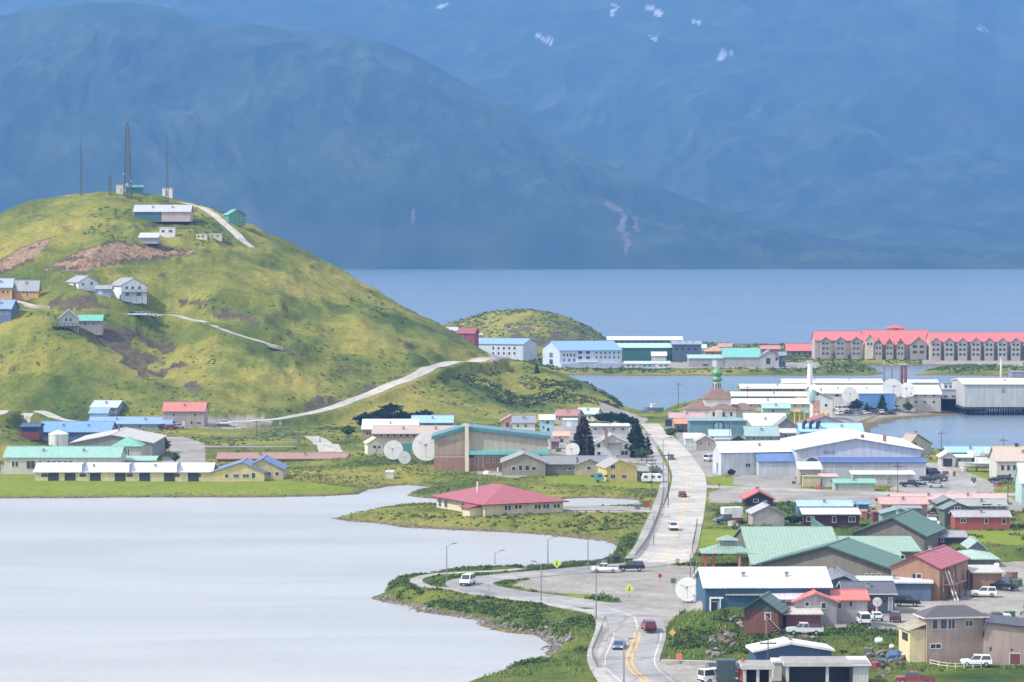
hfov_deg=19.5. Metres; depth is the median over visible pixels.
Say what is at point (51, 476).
doorway
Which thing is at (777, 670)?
storage box
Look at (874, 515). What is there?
shed
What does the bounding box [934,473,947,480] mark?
pickup truck
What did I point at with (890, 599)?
door
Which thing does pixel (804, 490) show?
road
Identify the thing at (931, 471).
van
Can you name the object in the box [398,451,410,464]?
satellite dish
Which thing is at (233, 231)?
road
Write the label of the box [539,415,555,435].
house
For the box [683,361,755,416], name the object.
church
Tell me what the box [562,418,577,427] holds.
garage
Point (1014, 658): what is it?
door
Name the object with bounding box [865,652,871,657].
boulder
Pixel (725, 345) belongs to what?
house
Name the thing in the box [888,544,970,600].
peach building
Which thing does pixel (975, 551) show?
house
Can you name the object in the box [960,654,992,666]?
parked car
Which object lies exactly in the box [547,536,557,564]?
street lamp
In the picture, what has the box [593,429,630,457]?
white house
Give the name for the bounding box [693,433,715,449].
house
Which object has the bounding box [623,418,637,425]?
round tree
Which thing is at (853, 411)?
van
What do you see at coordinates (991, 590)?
parked car
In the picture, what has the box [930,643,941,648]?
window
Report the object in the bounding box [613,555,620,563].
litter bin
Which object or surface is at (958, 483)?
road
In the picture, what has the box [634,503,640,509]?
kiosk
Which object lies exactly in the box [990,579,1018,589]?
pickup truck
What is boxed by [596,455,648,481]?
yellow house
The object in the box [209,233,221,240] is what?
site trailer
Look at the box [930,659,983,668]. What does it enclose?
fence
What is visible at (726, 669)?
crane
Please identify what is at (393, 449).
satellite dish
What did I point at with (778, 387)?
cannery shed
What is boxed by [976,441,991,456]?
boat
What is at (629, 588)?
road sign
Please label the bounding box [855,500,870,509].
shed
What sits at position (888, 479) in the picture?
door
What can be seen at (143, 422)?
warehouse
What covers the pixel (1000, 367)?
mast
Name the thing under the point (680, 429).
parked car
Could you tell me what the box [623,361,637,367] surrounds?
cabin
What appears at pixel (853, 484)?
shed
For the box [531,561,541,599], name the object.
street lamp
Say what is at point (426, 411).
round tree
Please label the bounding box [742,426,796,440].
store
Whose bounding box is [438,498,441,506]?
window
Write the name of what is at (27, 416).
road
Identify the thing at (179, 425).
parked car
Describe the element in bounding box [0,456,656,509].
meadow shrubs
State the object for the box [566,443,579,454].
satellite dish
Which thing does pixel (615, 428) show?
dormitory
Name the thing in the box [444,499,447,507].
window
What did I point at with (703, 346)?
shed
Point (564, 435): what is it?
shed
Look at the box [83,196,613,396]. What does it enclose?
hill shrubs
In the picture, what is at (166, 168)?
radio mast
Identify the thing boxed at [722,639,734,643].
boulder
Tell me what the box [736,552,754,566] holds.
bus shelter
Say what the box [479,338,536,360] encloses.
apartment block
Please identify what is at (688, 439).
shed
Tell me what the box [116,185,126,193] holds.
tower hut
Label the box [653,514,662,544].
street lamp
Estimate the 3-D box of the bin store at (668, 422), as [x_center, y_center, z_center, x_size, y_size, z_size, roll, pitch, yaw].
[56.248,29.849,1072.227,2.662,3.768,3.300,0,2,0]
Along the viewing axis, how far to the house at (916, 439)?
925.66 m
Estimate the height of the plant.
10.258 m
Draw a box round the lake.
[0,485,638,681]
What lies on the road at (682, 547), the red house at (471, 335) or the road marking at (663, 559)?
the road marking at (663, 559)
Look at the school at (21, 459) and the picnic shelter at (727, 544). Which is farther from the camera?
the school at (21, 459)
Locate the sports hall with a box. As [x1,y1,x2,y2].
[431,423,550,471]
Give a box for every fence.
[211,431,298,446]
[218,423,294,432]
[546,554,633,566]
[592,623,602,667]
[635,485,663,556]
[692,521,696,551]
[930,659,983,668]
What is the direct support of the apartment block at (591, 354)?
on the ground at (50, 245)
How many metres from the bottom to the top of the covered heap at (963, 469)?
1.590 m
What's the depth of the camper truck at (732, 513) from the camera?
697.54 m
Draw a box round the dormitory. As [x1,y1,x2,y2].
[589,422,629,433]
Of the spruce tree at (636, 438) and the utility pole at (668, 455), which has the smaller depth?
the utility pole at (668, 455)
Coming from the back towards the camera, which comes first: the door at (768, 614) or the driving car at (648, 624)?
the driving car at (648, 624)
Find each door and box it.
[401,443,412,451]
[566,422,571,426]
[602,449,619,457]
[627,474,632,480]
[709,601,718,610]
[712,360,716,366]
[741,557,748,566]
[756,513,778,524]
[765,612,770,619]
[886,477,891,483]
[888,597,892,610]
[943,458,952,466]
[1009,653,1020,664]
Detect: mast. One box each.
[80,142,81,194]
[122,121,131,197]
[166,137,168,203]
[806,361,813,385]
[899,364,903,383]
[904,364,907,382]
[999,357,1002,377]
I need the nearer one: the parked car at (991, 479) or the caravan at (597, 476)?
the caravan at (597, 476)
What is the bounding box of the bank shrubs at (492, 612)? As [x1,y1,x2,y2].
[378,510,646,666]
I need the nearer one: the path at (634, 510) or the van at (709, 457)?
the path at (634, 510)
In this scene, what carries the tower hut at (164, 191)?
on the ground at (50, 245)
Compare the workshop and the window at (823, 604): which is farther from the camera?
the workshop
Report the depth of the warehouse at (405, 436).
938.71 m
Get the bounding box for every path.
[305,436,342,451]
[410,568,613,681]
[563,509,654,513]
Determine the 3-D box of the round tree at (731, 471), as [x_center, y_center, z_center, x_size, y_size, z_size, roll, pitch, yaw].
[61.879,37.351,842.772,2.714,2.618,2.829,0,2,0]
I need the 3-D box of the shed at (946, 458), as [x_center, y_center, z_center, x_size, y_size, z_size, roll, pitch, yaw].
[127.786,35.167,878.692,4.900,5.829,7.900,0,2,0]
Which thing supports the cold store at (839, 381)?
on the ground at (50, 245)
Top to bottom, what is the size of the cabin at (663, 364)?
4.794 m
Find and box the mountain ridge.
[0,2,1023,268]
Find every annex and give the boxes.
[446,327,457,332]
[858,393,894,410]
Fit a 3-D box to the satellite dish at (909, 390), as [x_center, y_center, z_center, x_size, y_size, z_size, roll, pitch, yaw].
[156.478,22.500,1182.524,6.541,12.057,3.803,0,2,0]
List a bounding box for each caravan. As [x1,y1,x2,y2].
[591,472,608,481]
[641,473,662,482]
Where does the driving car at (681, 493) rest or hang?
on the road at (682, 547)
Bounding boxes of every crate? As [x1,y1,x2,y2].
[728,521,735,525]
[1004,611,1015,616]
[1006,571,1017,578]
[1010,579,1022,586]
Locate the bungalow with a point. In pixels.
(523, 461)
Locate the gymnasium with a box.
[70,427,166,455]
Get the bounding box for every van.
[459,573,475,585]
[697,667,715,681]
[703,454,712,460]
[835,405,848,410]
[849,409,862,414]
[857,611,871,624]
[926,467,940,475]
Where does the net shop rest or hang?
on the ground at (50, 245)
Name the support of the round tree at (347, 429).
on the ground at (50, 245)
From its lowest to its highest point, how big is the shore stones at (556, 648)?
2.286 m
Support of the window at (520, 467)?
in the bungalow
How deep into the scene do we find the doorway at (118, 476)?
825.13 m
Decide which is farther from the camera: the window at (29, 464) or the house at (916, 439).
the house at (916, 439)
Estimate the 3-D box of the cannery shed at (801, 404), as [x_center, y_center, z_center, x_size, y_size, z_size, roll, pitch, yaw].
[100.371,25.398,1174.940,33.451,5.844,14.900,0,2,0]
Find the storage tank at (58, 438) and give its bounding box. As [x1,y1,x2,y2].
[49,430,68,445]
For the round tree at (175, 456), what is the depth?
894.56 m
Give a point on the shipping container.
(953, 406)
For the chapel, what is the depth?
1580.63 m
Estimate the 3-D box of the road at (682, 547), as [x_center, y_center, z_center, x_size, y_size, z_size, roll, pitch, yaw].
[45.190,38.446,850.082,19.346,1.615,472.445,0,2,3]
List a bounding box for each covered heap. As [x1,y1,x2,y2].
[885,650,901,659]
[959,467,968,470]
[1002,574,1012,579]
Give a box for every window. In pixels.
[26,461,34,468]
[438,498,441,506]
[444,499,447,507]
[518,465,522,470]
[621,450,627,454]
[785,601,791,605]
[806,516,814,521]
[821,602,826,608]
[849,516,855,521]
[902,631,907,640]
[916,573,921,578]
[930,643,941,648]
[932,619,937,628]
[940,619,947,629]
[947,619,955,629]
[960,518,965,522]
[965,620,972,626]
[981,503,991,508]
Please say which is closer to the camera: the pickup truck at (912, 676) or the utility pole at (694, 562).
the pickup truck at (912, 676)
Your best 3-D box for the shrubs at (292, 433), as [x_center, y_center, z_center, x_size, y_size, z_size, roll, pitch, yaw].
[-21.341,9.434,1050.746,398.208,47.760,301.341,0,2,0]
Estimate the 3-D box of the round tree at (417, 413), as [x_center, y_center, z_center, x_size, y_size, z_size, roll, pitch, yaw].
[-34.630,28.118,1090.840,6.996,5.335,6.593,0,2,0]
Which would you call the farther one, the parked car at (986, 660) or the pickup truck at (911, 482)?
the pickup truck at (911, 482)
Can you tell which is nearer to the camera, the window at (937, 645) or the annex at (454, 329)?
the window at (937, 645)
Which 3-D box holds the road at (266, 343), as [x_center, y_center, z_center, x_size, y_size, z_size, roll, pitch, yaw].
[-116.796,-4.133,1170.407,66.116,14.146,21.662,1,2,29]
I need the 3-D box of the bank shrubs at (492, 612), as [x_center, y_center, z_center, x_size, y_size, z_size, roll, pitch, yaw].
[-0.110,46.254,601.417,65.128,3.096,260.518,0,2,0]
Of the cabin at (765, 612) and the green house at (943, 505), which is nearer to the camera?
the cabin at (765, 612)
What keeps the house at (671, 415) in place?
on the ground at (50, 245)
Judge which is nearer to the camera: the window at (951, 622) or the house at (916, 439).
the window at (951, 622)
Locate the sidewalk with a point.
(647, 527)
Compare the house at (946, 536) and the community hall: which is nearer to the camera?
the house at (946, 536)
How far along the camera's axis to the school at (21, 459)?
849.31 m
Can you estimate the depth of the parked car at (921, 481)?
809.88 m
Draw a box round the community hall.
[431,482,568,516]
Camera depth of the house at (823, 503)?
722.79 m
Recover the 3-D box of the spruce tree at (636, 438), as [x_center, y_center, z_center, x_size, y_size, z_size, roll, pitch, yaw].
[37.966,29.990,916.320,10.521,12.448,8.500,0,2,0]
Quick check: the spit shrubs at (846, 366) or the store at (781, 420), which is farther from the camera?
the spit shrubs at (846, 366)
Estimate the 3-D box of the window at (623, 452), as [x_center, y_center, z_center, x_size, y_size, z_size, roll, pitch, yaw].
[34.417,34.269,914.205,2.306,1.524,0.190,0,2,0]
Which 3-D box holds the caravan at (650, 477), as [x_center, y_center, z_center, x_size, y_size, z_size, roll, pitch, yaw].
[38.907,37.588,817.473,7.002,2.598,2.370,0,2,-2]
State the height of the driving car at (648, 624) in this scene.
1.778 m
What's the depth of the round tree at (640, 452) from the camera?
902.40 m
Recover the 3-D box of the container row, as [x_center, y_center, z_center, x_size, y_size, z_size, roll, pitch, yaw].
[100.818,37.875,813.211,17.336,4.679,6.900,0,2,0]
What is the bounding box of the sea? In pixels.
[342,269,1023,448]
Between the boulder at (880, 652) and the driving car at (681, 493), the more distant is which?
the driving car at (681, 493)
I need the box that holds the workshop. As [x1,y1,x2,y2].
[693,566,832,612]
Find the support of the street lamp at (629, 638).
on the ground at (50, 245)
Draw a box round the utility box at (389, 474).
[385,470,394,478]
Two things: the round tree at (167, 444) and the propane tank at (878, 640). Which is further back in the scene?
the round tree at (167, 444)
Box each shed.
[138,233,160,243]
[216,452,349,461]
[550,438,559,448]
[552,431,569,441]
[651,352,666,360]
[673,418,686,431]
[683,433,701,445]
[701,344,706,350]
[729,391,805,397]
[731,398,809,410]
[737,384,814,390]
[738,660,773,681]
[745,635,834,659]
[780,656,870,681]
[818,473,838,486]
[830,477,876,490]
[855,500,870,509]
[860,509,867,518]
[870,510,878,521]
[936,450,956,466]
[942,446,990,453]
[953,454,973,465]
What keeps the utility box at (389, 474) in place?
on the ground at (50, 245)
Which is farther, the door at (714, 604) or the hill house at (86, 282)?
the hill house at (86, 282)
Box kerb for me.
[660,659,737,664]
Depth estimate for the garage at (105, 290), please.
1185.99 m
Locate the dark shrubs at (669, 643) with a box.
[391,512,1023,653]
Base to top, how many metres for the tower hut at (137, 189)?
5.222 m
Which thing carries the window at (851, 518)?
in the mobile home at (838, 517)
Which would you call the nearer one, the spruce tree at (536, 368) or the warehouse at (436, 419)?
the warehouse at (436, 419)
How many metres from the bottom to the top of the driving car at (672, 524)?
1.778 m
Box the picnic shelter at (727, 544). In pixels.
[699,535,749,566]
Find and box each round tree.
[165,438,170,451]
[170,452,180,460]
[340,425,356,434]
[352,411,376,425]
[369,408,395,418]
[378,403,403,413]
[387,410,413,418]
[411,411,425,414]
[420,409,433,414]
[592,413,605,422]
[597,411,616,422]
[606,412,633,422]
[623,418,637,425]
[632,447,650,459]
[665,428,674,434]
[727,469,735,474]
[784,515,801,524]
[850,399,864,408]
[902,402,913,409]
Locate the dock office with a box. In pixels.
[940,382,974,409]
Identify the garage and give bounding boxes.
[94,285,113,297]
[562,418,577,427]
[783,606,823,627]
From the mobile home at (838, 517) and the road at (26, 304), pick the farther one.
the road at (26, 304)
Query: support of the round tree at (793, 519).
on the ground at (50, 245)
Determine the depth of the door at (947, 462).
875.13 m
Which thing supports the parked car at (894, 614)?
on the ground at (50, 245)
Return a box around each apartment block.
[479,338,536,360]
[542,340,621,367]
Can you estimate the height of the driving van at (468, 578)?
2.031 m
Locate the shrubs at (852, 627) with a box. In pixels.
[666,499,1023,653]
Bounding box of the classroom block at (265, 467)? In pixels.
[33,455,287,481]
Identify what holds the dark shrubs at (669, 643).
on the ground at (50, 245)
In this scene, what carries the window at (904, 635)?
in the house at (948, 633)
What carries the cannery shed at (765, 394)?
on the ground at (50, 245)
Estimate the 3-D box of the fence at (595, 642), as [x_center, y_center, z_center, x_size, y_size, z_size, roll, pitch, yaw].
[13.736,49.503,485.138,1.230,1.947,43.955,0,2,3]
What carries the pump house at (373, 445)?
on the ground at (50, 245)
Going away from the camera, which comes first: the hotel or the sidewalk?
the sidewalk
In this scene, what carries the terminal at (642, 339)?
on the ground at (50, 245)
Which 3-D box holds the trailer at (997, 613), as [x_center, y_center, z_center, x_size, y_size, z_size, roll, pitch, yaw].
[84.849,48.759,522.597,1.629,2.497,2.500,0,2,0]
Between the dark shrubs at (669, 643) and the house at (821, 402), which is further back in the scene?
the house at (821, 402)
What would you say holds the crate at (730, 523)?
on the ground at (50, 245)
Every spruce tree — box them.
[534,363,540,373]
[567,415,594,454]
[624,419,652,457]
[645,436,653,454]
[876,394,887,411]
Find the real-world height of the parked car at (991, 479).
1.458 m
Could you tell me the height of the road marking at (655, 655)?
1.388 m
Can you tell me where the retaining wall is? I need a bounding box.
[204,446,294,448]
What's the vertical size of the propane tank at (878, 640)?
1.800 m
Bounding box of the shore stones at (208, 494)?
[1,489,370,498]
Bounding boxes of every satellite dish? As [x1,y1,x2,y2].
[384,440,402,460]
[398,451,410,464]
[412,432,433,463]
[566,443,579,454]
[676,577,695,602]
[842,387,857,404]
[873,597,881,610]
[882,379,902,409]
[901,382,915,410]
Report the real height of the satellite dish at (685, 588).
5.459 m
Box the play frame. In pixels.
[793,408,828,423]
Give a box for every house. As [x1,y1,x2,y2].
[0,278,14,298]
[0,299,19,323]
[13,280,41,299]
[52,307,104,334]
[66,274,99,292]
[88,400,125,415]
[111,276,149,303]
[162,401,208,427]
[223,209,245,225]
[363,436,384,453]
[456,327,479,347]
[500,412,513,427]
[512,415,535,430]
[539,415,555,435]
[554,409,583,423]
[578,407,602,420]
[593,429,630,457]
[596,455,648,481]
[667,412,705,418]
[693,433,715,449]
[703,346,720,353]
[707,429,731,437]
[713,437,730,440]
[717,343,733,348]
[730,434,745,440]
[740,486,774,505]
[745,500,786,525]
[759,345,780,353]
[760,403,790,413]
[771,589,870,624]
[777,351,786,366]
[793,499,853,514]
[808,388,832,416]
[827,566,859,588]
[836,581,897,613]
[874,496,929,514]
[877,505,922,520]
[887,493,1006,504]
[896,605,1023,665]
[902,431,932,454]
[931,495,1008,526]
[938,529,968,544]
[958,536,999,564]
[987,443,1023,477]
[1013,462,1023,503]
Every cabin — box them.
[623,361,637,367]
[638,361,655,367]
[656,361,670,367]
[738,591,790,635]
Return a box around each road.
[0,410,75,422]
[17,300,51,308]
[129,312,282,349]
[177,201,253,246]
[207,357,498,424]
[445,562,678,681]
[633,424,706,562]
[683,485,1014,495]
[926,463,978,492]
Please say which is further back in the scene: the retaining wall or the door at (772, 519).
the retaining wall
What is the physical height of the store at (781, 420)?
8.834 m
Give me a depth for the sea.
3244.35 m
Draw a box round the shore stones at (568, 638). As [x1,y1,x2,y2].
[537,620,574,649]
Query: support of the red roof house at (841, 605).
on the ground at (50, 245)
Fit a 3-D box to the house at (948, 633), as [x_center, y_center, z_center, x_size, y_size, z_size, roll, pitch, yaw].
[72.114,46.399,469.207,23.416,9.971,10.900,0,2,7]
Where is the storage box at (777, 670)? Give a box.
[770,658,781,678]
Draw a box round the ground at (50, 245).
[0,191,1023,681]
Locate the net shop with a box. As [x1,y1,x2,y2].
[795,413,864,435]
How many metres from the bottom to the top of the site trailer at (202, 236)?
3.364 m
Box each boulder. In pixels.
[712,651,721,657]
[717,636,726,641]
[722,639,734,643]
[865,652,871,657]
[875,650,886,655]
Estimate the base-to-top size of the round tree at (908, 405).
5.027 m
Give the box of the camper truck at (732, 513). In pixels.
[713,506,742,523]
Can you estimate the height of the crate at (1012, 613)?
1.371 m
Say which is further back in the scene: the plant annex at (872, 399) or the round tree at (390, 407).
the plant annex at (872, 399)
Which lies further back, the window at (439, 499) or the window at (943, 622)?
the window at (439, 499)
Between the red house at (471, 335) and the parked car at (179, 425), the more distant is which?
the red house at (471, 335)
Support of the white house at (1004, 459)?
on the ground at (50, 245)
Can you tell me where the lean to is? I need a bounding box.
[846,656,870,681]
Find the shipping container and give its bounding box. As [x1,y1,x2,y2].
[941,398,961,409]
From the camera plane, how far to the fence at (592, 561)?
610.67 m
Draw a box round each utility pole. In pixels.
[663,452,672,506]
[688,559,700,578]
[760,638,776,659]
[893,465,902,492]
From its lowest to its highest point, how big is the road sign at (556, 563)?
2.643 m
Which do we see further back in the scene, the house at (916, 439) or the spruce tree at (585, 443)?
the house at (916, 439)
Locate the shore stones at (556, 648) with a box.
[373,595,564,657]
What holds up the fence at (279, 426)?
on the ground at (50, 245)
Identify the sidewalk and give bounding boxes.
[624,432,669,558]
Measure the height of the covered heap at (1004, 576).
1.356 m
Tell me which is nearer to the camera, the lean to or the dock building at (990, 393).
the lean to
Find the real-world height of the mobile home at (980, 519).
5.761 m
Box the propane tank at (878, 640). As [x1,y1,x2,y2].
[875,636,882,645]
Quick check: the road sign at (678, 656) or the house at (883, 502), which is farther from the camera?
the house at (883, 502)
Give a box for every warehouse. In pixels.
[20,421,117,440]
[89,416,173,428]
[361,419,419,440]
[371,425,456,451]
[411,415,453,424]
[711,428,927,483]
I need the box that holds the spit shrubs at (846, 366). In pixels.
[443,308,1023,372]
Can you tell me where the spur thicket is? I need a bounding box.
[438,373,622,408]
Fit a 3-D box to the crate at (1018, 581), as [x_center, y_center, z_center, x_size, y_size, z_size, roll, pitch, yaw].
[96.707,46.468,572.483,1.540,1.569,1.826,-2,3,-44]
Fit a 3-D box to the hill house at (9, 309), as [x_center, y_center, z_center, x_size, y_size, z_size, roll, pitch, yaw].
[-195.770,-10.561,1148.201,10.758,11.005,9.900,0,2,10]
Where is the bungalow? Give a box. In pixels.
[500,448,607,475]
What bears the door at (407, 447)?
in the warehouse at (405, 436)
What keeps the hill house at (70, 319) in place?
on the ground at (50, 245)
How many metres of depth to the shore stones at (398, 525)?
707.94 m
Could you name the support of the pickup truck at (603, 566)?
on the ground at (50, 245)
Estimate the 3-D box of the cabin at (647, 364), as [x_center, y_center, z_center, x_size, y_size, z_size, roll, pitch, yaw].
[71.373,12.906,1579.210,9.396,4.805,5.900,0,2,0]
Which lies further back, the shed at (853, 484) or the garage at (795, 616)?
the shed at (853, 484)
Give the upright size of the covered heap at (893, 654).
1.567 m
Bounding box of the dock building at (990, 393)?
[952,371,1023,414]
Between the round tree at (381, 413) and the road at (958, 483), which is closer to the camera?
the road at (958, 483)
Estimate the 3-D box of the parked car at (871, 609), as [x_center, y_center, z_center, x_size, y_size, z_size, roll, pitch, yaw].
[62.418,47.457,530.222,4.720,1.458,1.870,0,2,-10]
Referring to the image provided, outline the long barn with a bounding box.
[133,205,193,221]
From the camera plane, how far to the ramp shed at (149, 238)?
1251.77 m
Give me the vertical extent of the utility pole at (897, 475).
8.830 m
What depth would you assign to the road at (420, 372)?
1133.82 m
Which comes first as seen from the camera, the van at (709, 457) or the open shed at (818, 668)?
the open shed at (818, 668)
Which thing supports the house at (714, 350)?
on the ground at (50, 245)
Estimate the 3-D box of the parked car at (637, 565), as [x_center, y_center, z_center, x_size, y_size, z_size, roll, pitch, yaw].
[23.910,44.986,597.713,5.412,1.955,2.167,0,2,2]
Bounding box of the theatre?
[686,417,747,436]
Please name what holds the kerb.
on the road at (621, 625)
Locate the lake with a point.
(209, 589)
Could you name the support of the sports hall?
on the ground at (50, 245)
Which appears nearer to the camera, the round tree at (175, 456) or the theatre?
the round tree at (175, 456)
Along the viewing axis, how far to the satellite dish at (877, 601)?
526.65 m
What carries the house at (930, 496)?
on the ground at (50, 245)
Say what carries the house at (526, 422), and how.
on the ground at (50, 245)
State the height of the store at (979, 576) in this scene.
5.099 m
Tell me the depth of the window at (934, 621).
465.69 m
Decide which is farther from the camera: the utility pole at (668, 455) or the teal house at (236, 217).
the teal house at (236, 217)
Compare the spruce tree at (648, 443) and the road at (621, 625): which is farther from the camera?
the spruce tree at (648, 443)
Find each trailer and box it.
[196,234,207,239]
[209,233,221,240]
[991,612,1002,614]
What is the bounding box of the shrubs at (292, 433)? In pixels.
[0,294,942,459]
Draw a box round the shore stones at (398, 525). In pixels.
[331,515,625,548]
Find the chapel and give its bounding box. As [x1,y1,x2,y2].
[759,349,779,366]
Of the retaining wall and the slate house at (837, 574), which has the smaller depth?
the slate house at (837, 574)
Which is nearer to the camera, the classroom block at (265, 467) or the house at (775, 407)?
the classroom block at (265, 467)
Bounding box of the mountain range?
[0,0,1023,253]
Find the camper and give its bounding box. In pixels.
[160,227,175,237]
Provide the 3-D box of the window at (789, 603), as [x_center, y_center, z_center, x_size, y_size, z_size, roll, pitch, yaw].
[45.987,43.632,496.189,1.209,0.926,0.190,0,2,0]
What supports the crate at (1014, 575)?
on the ground at (50, 245)
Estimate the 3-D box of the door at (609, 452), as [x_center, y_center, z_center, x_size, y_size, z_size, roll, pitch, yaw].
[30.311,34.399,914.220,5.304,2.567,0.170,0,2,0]
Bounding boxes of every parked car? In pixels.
[164,424,178,429]
[173,423,185,427]
[618,560,644,570]
[647,463,657,467]
[651,467,662,472]
[674,428,686,431]
[835,410,842,414]
[867,605,875,611]
[870,611,883,620]
[889,610,900,621]
[895,595,920,605]
[914,479,927,484]
[918,475,936,481]
[927,482,944,487]
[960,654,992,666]
[970,586,996,596]
[988,477,1005,481]
[997,475,1013,480]
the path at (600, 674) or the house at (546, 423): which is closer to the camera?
the path at (600, 674)
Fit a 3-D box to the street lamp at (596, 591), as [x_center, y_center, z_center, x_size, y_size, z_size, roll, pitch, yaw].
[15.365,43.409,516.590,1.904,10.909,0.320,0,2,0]
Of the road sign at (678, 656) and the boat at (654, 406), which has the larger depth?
the boat at (654, 406)
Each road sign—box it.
[552,559,560,567]
[625,584,633,596]
[643,501,649,509]
[669,629,675,642]
[676,653,681,663]
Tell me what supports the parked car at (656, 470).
on the sidewalk
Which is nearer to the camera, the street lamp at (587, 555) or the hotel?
the street lamp at (587, 555)
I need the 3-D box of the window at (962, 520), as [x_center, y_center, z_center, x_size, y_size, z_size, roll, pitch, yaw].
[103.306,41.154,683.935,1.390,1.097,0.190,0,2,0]
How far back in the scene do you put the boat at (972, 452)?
884.10 m
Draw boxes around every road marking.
[471,571,637,629]
[604,632,620,681]
[626,632,644,681]
[631,632,649,681]
[649,424,687,562]
[651,424,690,562]
[654,632,673,681]
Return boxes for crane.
[716,658,744,681]
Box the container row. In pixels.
[849,471,915,484]
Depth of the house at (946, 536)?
639.23 m
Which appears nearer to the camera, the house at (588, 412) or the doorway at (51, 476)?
the doorway at (51, 476)
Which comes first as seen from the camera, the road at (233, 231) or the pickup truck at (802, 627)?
the pickup truck at (802, 627)
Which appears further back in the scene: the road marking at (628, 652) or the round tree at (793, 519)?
the round tree at (793, 519)
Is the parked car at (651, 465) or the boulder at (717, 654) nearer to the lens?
the boulder at (717, 654)
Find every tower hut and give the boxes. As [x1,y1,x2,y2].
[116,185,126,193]
[126,184,143,194]
[162,188,172,197]
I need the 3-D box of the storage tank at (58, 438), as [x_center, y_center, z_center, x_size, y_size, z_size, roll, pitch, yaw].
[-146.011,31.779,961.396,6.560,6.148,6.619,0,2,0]
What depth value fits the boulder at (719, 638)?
484.25 m
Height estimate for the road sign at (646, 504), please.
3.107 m
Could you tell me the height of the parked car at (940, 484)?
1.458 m
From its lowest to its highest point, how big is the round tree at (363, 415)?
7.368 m
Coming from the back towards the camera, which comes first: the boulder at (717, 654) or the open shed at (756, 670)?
the boulder at (717, 654)
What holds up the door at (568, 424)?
in the garage at (570, 422)
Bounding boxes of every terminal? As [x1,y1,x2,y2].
[606,336,682,342]
[616,343,671,360]
[670,340,701,361]
[686,348,760,366]
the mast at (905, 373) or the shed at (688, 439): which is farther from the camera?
the mast at (905, 373)
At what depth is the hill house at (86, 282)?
1192.10 m
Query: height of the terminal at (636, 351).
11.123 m
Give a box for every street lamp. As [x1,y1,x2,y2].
[446,543,456,581]
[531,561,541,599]
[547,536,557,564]
[587,536,597,568]
[595,560,605,618]
[623,637,634,681]
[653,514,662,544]
[690,551,699,576]
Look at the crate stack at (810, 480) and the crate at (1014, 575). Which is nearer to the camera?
the crate at (1014, 575)
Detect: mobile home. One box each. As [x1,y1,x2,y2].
[799,508,860,527]
[948,509,1011,529]
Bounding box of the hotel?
[784,325,1023,360]
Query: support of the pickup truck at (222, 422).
on the ground at (50, 245)
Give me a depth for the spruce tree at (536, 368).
1220.63 m
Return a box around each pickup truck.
[128,312,142,315]
[215,420,231,424]
[591,563,618,571]
[706,663,739,667]
[786,622,823,634]
[895,671,934,681]
[899,479,921,486]
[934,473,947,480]
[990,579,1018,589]
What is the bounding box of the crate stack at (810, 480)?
[801,475,820,486]
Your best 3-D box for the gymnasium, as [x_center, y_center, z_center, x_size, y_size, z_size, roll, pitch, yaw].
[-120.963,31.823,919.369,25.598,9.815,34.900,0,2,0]
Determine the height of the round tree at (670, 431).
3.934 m
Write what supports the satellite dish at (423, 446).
on the ground at (50, 245)
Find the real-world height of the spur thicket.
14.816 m
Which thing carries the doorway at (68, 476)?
in the classroom block at (265, 467)
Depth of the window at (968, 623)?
466.60 m
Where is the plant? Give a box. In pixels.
[805,385,941,411]
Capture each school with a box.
[2,436,158,473]
[732,509,945,575]
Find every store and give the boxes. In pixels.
[665,419,672,425]
[742,413,795,427]
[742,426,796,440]
[779,379,882,384]
[855,574,933,600]
[903,379,938,384]
[968,565,1004,589]
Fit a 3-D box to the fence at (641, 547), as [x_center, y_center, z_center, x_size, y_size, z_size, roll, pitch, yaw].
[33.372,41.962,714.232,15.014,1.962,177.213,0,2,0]
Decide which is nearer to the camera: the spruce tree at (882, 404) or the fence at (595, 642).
the fence at (595, 642)
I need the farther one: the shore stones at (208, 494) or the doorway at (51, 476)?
the doorway at (51, 476)
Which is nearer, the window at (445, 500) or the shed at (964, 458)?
the window at (445, 500)
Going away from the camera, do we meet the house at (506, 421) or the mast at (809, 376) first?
the house at (506, 421)
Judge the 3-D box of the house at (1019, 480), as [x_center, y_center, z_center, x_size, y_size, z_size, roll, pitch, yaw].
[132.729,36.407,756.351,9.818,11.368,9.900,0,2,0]
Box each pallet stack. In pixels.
[863,647,873,654]
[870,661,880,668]
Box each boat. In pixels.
[644,398,663,410]
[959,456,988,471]
[967,444,984,460]
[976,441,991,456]
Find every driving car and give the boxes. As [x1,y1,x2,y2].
[612,640,625,649]
[641,619,656,630]
[668,521,677,529]
[678,491,686,496]
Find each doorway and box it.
[48,473,58,480]
[65,473,75,480]
[90,473,100,480]
[115,473,125,480]
[139,473,149,480]
[164,473,174,481]
[188,473,198,480]
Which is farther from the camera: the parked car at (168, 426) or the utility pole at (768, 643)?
the parked car at (168, 426)

